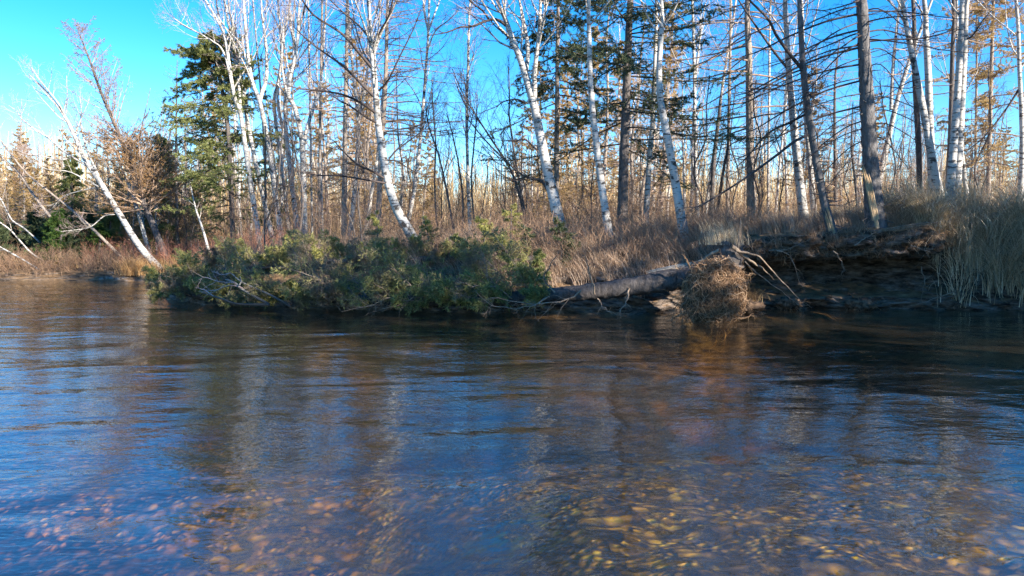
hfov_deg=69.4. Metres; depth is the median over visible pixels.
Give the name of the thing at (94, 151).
larch tree
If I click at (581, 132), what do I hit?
larch tree
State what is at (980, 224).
drooping grass
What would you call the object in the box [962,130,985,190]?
bare sapling
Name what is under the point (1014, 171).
bare sapling
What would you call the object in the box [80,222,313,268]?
red undergrowth
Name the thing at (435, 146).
bare sapling
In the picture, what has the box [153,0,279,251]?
birch tree
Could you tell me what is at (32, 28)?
sky
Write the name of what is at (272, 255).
undergrowth
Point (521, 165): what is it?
bare sapling
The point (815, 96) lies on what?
birch tree
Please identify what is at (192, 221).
larch tree
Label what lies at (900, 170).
bare sapling
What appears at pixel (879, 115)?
larch tree
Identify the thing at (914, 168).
birch tree
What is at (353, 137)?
larch tree
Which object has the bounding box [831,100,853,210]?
birch tree
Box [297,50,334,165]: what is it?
birch tree
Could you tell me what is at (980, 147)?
birch tree
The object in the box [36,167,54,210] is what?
larch tree
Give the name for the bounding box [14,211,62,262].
spruce tree
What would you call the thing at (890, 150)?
larch tree
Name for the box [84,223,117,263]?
spruce tree
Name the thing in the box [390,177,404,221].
bare sapling
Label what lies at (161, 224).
spruce tree
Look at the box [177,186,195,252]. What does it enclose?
bare sapling
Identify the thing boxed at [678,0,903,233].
dead tree
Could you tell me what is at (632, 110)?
birch tree
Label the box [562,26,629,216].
larch tree
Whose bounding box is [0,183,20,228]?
larch tree
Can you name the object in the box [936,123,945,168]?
birch tree
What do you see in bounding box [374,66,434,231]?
larch tree
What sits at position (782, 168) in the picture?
bare sapling
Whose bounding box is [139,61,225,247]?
larch tree
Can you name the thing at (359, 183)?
bare sapling
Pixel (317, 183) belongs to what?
bare sapling
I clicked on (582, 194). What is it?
bare sapling
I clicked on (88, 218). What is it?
spruce tree
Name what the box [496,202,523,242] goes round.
young spruce
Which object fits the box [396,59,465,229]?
bare sapling
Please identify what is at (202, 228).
birch tree
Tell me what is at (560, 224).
shrub
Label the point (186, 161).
larch tree
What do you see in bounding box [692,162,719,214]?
bare sapling
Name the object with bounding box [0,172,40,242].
birch tree
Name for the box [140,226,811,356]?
fallen spruce
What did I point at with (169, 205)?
birch tree
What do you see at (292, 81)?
birch tree
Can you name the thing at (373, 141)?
larch tree
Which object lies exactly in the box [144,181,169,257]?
birch tree
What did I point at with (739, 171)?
bare sapling
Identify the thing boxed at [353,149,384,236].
bare sapling
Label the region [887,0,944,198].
birch tree
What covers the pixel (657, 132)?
birch tree
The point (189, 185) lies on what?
birch tree
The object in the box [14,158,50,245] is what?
larch tree
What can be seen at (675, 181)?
birch tree
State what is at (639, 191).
bare sapling
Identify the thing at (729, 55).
larch tree
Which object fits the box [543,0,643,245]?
birch tree
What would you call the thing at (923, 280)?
hanging root
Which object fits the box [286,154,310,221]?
bare sapling
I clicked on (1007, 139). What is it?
larch tree
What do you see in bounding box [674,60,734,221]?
bare sapling
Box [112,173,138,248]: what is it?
larch tree
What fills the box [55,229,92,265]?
spruce tree
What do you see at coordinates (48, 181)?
larch tree
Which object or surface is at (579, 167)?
larch tree
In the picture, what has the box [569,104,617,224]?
bare sapling
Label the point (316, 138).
larch tree
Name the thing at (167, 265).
orange grass
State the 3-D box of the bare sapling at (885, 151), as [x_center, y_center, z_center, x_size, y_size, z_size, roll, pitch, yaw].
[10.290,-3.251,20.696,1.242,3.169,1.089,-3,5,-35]
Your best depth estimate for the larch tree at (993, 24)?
26.41 m
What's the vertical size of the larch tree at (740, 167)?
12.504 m
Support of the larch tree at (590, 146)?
on the ground at (494, 425)
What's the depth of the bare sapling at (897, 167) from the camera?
29.14 m
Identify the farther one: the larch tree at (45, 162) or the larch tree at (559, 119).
the larch tree at (559, 119)
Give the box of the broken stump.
[695,218,749,267]
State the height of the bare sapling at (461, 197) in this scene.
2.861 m
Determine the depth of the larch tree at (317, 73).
51.51 m
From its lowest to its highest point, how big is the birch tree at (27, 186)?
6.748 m
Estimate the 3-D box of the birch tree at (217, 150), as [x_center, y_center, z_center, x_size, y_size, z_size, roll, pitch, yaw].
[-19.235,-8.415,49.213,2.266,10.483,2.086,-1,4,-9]
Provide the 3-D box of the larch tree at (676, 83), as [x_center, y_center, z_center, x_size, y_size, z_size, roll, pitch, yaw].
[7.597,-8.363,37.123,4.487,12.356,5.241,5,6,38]
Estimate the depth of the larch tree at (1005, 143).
57.00 m
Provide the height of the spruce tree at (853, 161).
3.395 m
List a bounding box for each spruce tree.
[0,216,17,261]
[0,223,21,251]
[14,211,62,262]
[23,218,63,263]
[32,208,82,265]
[50,154,90,229]
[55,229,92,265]
[73,210,97,249]
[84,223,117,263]
[88,204,140,259]
[129,133,185,255]
[480,0,781,227]
[484,0,620,225]
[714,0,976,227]
[795,104,909,209]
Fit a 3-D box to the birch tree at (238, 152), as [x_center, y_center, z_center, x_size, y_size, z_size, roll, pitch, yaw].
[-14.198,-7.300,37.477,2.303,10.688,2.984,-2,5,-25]
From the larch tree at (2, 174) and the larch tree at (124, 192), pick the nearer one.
the larch tree at (124, 192)
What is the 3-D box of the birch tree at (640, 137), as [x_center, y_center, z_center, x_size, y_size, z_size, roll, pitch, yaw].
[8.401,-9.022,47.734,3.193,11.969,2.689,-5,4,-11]
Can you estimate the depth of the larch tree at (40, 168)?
37.61 m
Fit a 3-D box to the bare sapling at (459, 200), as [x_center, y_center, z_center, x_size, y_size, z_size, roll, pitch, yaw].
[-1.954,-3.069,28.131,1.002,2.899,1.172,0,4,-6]
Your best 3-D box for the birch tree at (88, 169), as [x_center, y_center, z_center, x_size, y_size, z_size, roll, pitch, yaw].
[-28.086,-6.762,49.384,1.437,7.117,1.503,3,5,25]
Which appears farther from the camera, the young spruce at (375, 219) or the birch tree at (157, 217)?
the birch tree at (157, 217)
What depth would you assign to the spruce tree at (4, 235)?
28.92 m
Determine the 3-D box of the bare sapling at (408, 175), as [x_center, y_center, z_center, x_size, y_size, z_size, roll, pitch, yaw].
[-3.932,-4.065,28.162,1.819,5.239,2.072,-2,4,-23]
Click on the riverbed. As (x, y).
(108, 497)
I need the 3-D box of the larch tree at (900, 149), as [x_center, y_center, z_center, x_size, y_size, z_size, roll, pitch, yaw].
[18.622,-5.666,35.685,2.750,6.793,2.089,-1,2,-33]
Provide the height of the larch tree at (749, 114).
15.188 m
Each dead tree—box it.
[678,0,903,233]
[701,92,737,211]
[716,106,730,210]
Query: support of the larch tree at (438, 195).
on the ground at (494, 425)
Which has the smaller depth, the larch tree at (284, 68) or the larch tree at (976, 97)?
the larch tree at (976, 97)
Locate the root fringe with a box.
[743,219,961,262]
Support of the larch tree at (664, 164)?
on the ground at (494, 425)
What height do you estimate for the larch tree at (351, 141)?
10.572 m
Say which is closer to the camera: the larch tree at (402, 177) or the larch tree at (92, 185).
the larch tree at (402, 177)
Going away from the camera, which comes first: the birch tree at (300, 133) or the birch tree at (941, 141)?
the birch tree at (300, 133)
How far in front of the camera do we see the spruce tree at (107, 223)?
30.73 m
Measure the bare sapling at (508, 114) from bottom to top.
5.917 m
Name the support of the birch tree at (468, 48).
on the ground at (494, 425)
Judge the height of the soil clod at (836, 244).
0.827 m
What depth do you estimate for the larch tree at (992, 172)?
30.00 m
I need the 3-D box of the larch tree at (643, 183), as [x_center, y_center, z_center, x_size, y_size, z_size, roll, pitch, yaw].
[5.473,-6.341,28.419,3.271,9.357,3.255,0,3,-38]
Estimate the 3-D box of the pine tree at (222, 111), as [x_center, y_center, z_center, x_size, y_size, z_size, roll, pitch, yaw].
[-10.124,-4.944,26.730,6.022,8.490,5.739,0,4,0]
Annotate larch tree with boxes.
[0,100,53,247]
[0,130,36,225]
[0,138,42,225]
[0,143,49,247]
[0,148,10,207]
[0,150,16,216]
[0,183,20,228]
[0,183,22,249]
[2,124,65,216]
[6,125,43,207]
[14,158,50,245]
[27,156,60,219]
[34,115,86,207]
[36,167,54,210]
[43,176,57,217]
[46,129,91,216]
[56,16,197,264]
[59,195,73,226]
[69,129,133,226]
[77,115,109,210]
[84,153,103,211]
[86,148,105,209]
[87,194,97,212]
[109,157,135,240]
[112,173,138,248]
[114,172,140,248]
[116,88,150,247]
[117,158,149,245]
[124,205,143,256]
[127,154,181,249]
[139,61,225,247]
[162,140,188,253]
[164,99,228,246]
[166,128,184,234]
[174,180,202,252]
[178,188,207,252]
[180,171,211,252]
[186,187,213,250]
[190,88,234,223]
[195,82,242,234]
[218,119,257,233]
[222,73,267,236]
[251,42,312,232]
[290,31,360,227]
[291,76,337,211]
[292,0,338,233]
[295,35,338,204]
[297,79,341,220]
[306,0,383,238]
[307,0,484,226]
[327,30,410,215]
[328,75,369,219]
[328,89,351,221]
[332,65,373,188]
[347,28,396,222]
[347,93,398,218]
[348,104,385,224]
[349,47,397,214]
[373,86,412,226]
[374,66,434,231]
[397,122,432,222]
[405,130,443,227]
[422,165,439,223]
[431,167,443,225]
[495,131,535,222]
[507,63,572,227]
[517,133,549,221]
[522,23,587,215]
[532,97,581,220]
[539,112,578,220]
[547,59,592,212]
[553,40,608,222]
[559,8,637,226]
[560,60,613,205]
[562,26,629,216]
[565,62,612,207]
[579,39,651,217]
[586,7,663,216]
[606,2,683,215]
[611,0,704,215]
[636,64,693,219]
[641,0,830,217]
[649,63,689,190]
[676,0,785,211]
[681,85,720,205]
[723,82,757,209]
[744,80,787,208]
[770,65,845,214]
[774,113,829,212]
[785,38,902,211]
[826,96,859,199]
[849,0,974,193]
[851,90,891,185]
[877,0,1021,193]
[877,122,897,186]
[879,101,915,191]
[885,98,912,191]
[901,106,914,171]
[908,0,1023,200]
[935,116,947,181]
[940,0,1012,186]
[970,116,1010,188]
[973,152,995,194]
[980,100,1013,197]
[982,128,1010,187]
[991,113,1015,204]
[993,127,1015,188]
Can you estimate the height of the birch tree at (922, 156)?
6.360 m
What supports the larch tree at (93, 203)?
on the ground at (494, 425)
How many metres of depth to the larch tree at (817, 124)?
29.61 m
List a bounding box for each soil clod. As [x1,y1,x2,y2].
[739,285,771,315]
[760,228,799,266]
[773,297,808,313]
[785,220,830,258]
[822,226,846,261]
[835,216,873,251]
[839,294,880,311]
[873,230,906,260]
[901,220,939,256]
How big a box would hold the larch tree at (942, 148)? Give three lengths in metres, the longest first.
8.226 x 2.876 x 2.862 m
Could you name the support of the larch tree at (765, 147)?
on the ground at (494, 425)
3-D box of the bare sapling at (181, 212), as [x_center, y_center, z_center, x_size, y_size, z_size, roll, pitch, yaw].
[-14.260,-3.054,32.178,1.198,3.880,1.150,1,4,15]
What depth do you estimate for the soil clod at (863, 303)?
15.83 m
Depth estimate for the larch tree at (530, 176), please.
41.15 m
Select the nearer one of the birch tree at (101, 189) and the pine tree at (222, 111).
the pine tree at (222, 111)
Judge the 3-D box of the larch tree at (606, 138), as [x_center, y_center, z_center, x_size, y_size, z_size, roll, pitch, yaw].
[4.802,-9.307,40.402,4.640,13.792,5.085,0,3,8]
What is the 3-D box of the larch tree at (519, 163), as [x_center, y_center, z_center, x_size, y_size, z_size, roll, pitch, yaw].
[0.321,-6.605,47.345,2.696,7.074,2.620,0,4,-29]
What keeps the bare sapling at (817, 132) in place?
on the ground at (494, 425)
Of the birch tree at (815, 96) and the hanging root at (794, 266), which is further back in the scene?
the birch tree at (815, 96)
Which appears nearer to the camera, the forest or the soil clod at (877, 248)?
the soil clod at (877, 248)
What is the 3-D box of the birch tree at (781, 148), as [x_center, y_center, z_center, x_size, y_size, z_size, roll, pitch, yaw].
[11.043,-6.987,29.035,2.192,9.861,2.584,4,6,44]
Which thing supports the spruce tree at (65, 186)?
on the ground at (494, 425)
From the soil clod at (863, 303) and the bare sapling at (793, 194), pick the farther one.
the bare sapling at (793, 194)
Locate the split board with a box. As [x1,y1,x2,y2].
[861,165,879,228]
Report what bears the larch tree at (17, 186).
on the ground at (494, 425)
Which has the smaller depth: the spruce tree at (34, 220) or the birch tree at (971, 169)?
the birch tree at (971, 169)
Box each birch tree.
[0,126,117,255]
[0,152,68,241]
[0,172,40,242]
[0,197,49,264]
[0,246,38,269]
[1,54,161,268]
[82,141,94,196]
[94,163,110,206]
[106,136,152,255]
[112,118,152,249]
[126,164,153,231]
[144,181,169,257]
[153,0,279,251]
[159,140,177,253]
[164,0,291,242]
[175,133,202,246]
[182,179,209,249]
[189,0,300,236]
[205,100,230,198]
[208,63,256,233]
[227,93,249,180]
[239,0,333,230]
[240,0,277,234]
[241,102,260,227]
[249,43,285,181]
[251,0,352,231]
[254,0,333,236]
[260,0,454,241]
[269,2,304,228]
[271,54,300,218]
[287,0,394,238]
[291,0,345,230]
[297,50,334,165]
[308,29,343,234]
[321,0,343,236]
[332,0,467,219]
[336,78,352,191]
[351,32,409,234]
[365,18,387,173]
[390,118,411,210]
[418,0,581,226]
[443,0,492,228]
[514,122,528,194]
[518,96,546,218]
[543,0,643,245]
[596,17,633,158]
[606,38,655,198]
[612,0,688,241]
[629,60,647,218]
[631,0,689,220]
[643,0,659,222]
[659,60,690,215]
[662,0,734,217]
[668,0,722,213]
[670,47,699,212]
[679,0,777,222]
[709,0,808,216]
[740,33,773,168]
[742,91,762,203]
[759,26,801,211]
[764,0,822,214]
[764,1,821,213]
[767,3,782,207]
[796,31,830,201]
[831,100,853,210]
[843,70,883,202]
[849,96,863,203]
[879,0,946,184]
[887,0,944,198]
[905,120,941,182]
[906,133,924,186]
[915,0,934,195]
[921,0,990,193]
[936,0,1023,198]
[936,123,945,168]
[938,142,944,179]
[946,0,963,209]
[955,0,994,205]
[962,102,986,192]
[967,91,987,185]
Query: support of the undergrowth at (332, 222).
on the ground at (494, 425)
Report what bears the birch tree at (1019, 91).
on the ground at (494, 425)
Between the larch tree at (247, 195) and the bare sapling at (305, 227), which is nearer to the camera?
the bare sapling at (305, 227)
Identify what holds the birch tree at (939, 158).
on the ground at (494, 425)
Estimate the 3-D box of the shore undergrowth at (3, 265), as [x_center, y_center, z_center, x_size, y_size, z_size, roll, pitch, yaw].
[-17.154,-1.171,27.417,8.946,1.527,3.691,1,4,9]
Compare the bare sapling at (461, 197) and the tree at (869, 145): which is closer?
the tree at (869, 145)
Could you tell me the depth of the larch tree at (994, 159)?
45.94 m
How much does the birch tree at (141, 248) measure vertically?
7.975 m
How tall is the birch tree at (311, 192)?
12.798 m
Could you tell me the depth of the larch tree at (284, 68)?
54.14 m
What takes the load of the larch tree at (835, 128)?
on the ground at (494, 425)
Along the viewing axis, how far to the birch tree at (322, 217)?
28.45 m
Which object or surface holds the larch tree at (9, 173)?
on the ground at (494, 425)
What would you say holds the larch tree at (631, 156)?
on the ground at (494, 425)
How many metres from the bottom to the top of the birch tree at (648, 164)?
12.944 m
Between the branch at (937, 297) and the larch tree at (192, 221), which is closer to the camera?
the branch at (937, 297)
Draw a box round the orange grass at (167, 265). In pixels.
[0,198,860,276]
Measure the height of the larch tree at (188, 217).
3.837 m
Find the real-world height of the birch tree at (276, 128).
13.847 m
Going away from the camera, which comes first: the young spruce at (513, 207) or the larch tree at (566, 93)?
the young spruce at (513, 207)
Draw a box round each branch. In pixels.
[191,268,290,307]
[744,261,805,310]
[876,222,937,231]
[910,285,955,307]
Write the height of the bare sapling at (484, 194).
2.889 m
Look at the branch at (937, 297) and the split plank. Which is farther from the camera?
the branch at (937, 297)
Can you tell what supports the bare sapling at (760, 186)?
on the ground at (494, 425)
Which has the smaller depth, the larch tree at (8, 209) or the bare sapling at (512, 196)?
the bare sapling at (512, 196)
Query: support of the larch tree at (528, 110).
on the ground at (494, 425)
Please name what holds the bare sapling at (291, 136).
on the ground at (494, 425)
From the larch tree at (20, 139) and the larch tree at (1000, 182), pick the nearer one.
the larch tree at (20, 139)
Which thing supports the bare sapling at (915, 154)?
on the ground at (494, 425)
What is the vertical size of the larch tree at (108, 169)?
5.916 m
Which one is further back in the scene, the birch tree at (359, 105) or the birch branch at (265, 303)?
the birch tree at (359, 105)
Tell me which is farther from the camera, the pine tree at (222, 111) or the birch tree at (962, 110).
the pine tree at (222, 111)
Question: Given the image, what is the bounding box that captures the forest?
[0,122,1017,234]
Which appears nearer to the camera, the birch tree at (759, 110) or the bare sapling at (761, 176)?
the bare sapling at (761, 176)
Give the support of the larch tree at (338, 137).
on the ground at (494, 425)
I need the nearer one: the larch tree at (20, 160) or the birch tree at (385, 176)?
the birch tree at (385, 176)
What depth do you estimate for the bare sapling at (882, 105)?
18.70 m
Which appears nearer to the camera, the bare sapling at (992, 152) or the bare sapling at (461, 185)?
the bare sapling at (461, 185)
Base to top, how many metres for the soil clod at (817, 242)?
0.883 m
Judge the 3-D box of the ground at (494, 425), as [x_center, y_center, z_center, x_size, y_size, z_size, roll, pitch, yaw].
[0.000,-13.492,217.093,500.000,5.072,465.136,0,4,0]
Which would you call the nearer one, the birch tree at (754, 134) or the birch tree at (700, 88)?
the birch tree at (700, 88)
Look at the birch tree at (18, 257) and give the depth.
27.17 m
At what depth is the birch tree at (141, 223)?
28.84 m
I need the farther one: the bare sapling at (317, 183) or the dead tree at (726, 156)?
the bare sapling at (317, 183)
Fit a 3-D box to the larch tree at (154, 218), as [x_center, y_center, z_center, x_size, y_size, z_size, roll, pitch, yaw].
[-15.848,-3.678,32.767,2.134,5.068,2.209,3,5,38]
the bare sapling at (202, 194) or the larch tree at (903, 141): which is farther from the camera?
the larch tree at (903, 141)
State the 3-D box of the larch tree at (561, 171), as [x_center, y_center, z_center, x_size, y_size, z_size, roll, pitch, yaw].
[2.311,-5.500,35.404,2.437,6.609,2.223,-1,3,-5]
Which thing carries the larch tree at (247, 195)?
on the ground at (494, 425)
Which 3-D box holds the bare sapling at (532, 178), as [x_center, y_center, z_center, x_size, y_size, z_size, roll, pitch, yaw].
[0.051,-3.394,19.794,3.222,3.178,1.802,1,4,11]
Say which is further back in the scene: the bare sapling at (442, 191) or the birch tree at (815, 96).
the birch tree at (815, 96)
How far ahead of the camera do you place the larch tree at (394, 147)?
34.63 m
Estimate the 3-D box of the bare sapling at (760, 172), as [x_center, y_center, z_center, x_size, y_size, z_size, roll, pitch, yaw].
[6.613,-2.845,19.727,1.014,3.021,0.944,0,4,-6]
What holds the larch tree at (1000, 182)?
on the ground at (494, 425)
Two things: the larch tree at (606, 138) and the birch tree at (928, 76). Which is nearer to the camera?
the birch tree at (928, 76)
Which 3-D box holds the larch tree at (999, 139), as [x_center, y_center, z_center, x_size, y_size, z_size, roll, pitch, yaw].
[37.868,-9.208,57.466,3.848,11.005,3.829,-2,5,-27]
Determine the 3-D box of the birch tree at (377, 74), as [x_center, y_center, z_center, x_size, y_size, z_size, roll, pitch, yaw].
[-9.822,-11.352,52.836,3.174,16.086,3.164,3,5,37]
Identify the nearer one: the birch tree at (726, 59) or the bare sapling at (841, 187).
the bare sapling at (841, 187)
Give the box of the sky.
[0,0,1023,224]
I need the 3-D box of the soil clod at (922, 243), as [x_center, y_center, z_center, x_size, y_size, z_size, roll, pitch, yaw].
[8.672,-1.065,15.715,1.066,0.866,0.791,0,4,0]
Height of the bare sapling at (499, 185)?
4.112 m
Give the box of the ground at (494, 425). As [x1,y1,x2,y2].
[0,221,1023,470]
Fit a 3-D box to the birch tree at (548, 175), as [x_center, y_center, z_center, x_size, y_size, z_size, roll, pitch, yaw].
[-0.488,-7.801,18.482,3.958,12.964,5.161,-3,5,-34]
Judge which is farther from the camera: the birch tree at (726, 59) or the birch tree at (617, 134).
the birch tree at (617, 134)
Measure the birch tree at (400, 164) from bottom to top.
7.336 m
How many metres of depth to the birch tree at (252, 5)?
27.44 m
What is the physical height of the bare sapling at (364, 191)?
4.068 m
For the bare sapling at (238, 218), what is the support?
on the ground at (494, 425)
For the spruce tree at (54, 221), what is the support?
on the ground at (494, 425)
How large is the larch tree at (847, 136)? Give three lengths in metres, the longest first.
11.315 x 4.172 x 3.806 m
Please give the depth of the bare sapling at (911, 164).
26.14 m
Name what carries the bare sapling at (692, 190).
on the ground at (494, 425)
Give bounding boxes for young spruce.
[363,210,390,245]
[413,216,441,249]
[459,215,502,268]
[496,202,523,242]
[511,224,542,271]
[531,248,551,287]
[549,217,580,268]
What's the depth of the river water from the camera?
12.42 m
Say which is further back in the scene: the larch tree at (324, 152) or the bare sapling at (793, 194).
the larch tree at (324, 152)
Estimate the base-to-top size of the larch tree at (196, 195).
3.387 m
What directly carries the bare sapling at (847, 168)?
on the ground at (494, 425)
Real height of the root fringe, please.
1.052 m
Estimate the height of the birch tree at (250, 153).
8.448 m
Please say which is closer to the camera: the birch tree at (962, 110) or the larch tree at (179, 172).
the birch tree at (962, 110)
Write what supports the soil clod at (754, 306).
in the river water
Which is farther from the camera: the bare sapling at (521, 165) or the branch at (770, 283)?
the bare sapling at (521, 165)
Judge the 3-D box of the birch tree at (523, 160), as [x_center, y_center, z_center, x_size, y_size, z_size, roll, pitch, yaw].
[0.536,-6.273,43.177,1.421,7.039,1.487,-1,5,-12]
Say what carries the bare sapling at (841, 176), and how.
on the ground at (494, 425)
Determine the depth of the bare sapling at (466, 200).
30.30 m
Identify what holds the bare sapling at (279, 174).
on the ground at (494, 425)
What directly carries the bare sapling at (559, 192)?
on the ground at (494, 425)
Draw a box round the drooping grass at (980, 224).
[773,150,1023,307]
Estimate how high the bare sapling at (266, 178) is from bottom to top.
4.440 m
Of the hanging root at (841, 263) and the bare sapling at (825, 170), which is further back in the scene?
the bare sapling at (825, 170)
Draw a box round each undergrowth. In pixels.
[0,137,1017,257]
[0,240,155,277]
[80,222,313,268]
[171,227,538,280]
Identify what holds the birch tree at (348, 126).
on the ground at (494, 425)
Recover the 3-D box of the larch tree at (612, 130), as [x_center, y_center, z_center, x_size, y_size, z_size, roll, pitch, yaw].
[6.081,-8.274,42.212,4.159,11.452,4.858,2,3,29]
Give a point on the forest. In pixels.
(338, 196)
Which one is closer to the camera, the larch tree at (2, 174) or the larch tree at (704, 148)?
the larch tree at (2, 174)
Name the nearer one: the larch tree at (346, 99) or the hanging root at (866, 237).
the hanging root at (866, 237)
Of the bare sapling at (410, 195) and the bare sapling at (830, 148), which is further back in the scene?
the bare sapling at (830, 148)
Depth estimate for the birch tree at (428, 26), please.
25.54 m
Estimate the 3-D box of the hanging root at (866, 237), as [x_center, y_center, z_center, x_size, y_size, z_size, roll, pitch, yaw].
[7.375,-1.138,15.283,0.617,0.537,0.389,0,4,0]
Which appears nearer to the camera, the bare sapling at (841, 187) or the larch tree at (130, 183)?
the bare sapling at (841, 187)
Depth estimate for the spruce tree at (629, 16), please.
19.25 m
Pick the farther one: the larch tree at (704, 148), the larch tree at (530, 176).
the larch tree at (704, 148)
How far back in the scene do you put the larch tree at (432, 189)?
52.43 m
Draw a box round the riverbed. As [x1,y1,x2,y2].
[0,361,1023,575]
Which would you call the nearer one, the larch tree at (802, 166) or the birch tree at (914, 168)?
the birch tree at (914, 168)
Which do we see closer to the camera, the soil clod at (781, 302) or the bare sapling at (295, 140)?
the soil clod at (781, 302)
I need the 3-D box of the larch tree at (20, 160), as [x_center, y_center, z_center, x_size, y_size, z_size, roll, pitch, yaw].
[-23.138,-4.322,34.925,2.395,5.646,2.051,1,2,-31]
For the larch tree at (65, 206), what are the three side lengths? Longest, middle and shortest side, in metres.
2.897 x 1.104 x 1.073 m
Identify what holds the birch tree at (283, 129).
on the ground at (494, 425)
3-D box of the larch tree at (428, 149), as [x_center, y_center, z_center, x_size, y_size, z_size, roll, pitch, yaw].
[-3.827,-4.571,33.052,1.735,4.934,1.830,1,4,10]
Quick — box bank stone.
[104,275,113,279]
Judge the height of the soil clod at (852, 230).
0.852 m
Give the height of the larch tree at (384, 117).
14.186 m
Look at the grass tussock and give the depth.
26.07 m
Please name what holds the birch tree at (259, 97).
on the ground at (494, 425)
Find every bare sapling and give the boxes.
[171,176,190,247]
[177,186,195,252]
[184,197,201,252]
[186,150,216,240]
[229,197,245,235]
[248,112,294,257]
[254,97,316,253]
[260,91,338,231]
[260,116,310,229]
[262,145,300,227]
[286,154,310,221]
[295,177,327,242]
[299,143,332,222]
[304,109,371,237]
[324,83,400,243]
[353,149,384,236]
[358,154,373,229]
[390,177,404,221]
[395,110,436,208]
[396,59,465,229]
[398,76,462,229]
[398,165,421,223]
[419,71,511,229]
[419,120,460,232]
[429,37,528,224]
[435,93,482,231]
[449,171,466,225]
[452,177,461,223]
[453,177,472,223]
[456,177,466,228]
[457,104,568,197]
[465,157,494,228]
[485,38,557,227]
[487,132,512,220]
[492,129,521,216]
[502,117,535,224]
[519,158,535,217]
[548,161,580,217]
[564,164,592,223]
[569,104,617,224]
[614,137,642,220]
[618,121,658,219]
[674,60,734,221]
[683,108,732,208]
[686,165,702,213]
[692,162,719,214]
[702,72,753,212]
[734,65,787,215]
[741,155,767,198]
[744,126,774,215]
[744,159,770,212]
[765,94,807,214]
[787,171,795,213]
[792,76,839,218]
[807,98,855,212]
[821,150,843,203]
[825,109,861,213]
[825,144,854,205]
[830,161,847,209]
[844,59,946,190]
[853,140,888,197]
[877,117,900,195]
[884,139,906,192]
[889,145,907,193]
[890,141,923,193]
[891,103,943,191]
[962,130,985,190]
[964,53,1018,194]
[973,118,1001,185]
[993,132,1018,195]
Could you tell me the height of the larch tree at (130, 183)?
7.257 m
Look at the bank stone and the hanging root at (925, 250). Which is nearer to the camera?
the hanging root at (925, 250)
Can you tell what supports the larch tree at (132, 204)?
on the ground at (494, 425)
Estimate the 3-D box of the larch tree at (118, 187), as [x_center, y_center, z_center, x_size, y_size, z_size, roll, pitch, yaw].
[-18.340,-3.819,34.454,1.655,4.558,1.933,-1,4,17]
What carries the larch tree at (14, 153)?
on the ground at (494, 425)
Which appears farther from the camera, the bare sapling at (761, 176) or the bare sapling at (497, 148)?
the bare sapling at (761, 176)
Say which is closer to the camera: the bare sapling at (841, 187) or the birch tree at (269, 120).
the bare sapling at (841, 187)
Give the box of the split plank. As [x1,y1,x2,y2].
[646,262,697,272]
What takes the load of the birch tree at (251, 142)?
on the ground at (494, 425)
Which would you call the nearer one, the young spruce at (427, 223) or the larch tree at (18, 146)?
the young spruce at (427, 223)
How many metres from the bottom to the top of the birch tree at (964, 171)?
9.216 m
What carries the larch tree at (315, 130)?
on the ground at (494, 425)
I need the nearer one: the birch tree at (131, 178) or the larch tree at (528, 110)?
the birch tree at (131, 178)
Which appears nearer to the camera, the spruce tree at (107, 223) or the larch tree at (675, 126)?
the spruce tree at (107, 223)
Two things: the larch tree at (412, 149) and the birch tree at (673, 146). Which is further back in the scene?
the larch tree at (412, 149)
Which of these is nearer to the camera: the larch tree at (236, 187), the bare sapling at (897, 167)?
the bare sapling at (897, 167)
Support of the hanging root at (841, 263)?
hanging from the ground at (494, 425)
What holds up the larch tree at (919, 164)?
on the ground at (494, 425)
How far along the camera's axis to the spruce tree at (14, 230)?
30.78 m
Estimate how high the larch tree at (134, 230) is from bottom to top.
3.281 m
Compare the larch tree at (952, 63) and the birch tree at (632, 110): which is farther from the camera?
the birch tree at (632, 110)
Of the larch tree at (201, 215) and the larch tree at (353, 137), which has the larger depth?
the larch tree at (353, 137)
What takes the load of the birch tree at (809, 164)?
on the ground at (494, 425)
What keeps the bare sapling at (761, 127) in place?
on the ground at (494, 425)
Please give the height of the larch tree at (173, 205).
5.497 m
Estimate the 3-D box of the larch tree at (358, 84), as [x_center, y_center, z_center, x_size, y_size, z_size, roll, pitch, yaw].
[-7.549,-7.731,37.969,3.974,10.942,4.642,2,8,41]
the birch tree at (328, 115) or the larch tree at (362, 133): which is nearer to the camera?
the larch tree at (362, 133)
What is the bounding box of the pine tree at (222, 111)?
[148,26,318,243]
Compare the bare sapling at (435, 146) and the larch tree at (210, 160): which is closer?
the bare sapling at (435, 146)
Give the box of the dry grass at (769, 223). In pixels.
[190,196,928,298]
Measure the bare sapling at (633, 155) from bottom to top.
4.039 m
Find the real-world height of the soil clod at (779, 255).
0.848 m
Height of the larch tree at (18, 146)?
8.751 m
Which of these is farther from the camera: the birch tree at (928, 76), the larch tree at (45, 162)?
the larch tree at (45, 162)
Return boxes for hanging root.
[768,232,816,250]
[777,248,807,293]
[833,250,847,281]
[854,224,880,245]
[910,245,939,258]
[916,266,930,296]
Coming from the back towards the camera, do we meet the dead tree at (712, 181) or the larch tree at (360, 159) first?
the larch tree at (360, 159)
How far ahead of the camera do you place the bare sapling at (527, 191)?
28.39 m
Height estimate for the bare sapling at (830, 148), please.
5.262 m
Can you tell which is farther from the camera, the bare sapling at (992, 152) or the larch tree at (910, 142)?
the larch tree at (910, 142)
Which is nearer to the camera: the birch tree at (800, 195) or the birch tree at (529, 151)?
the birch tree at (800, 195)

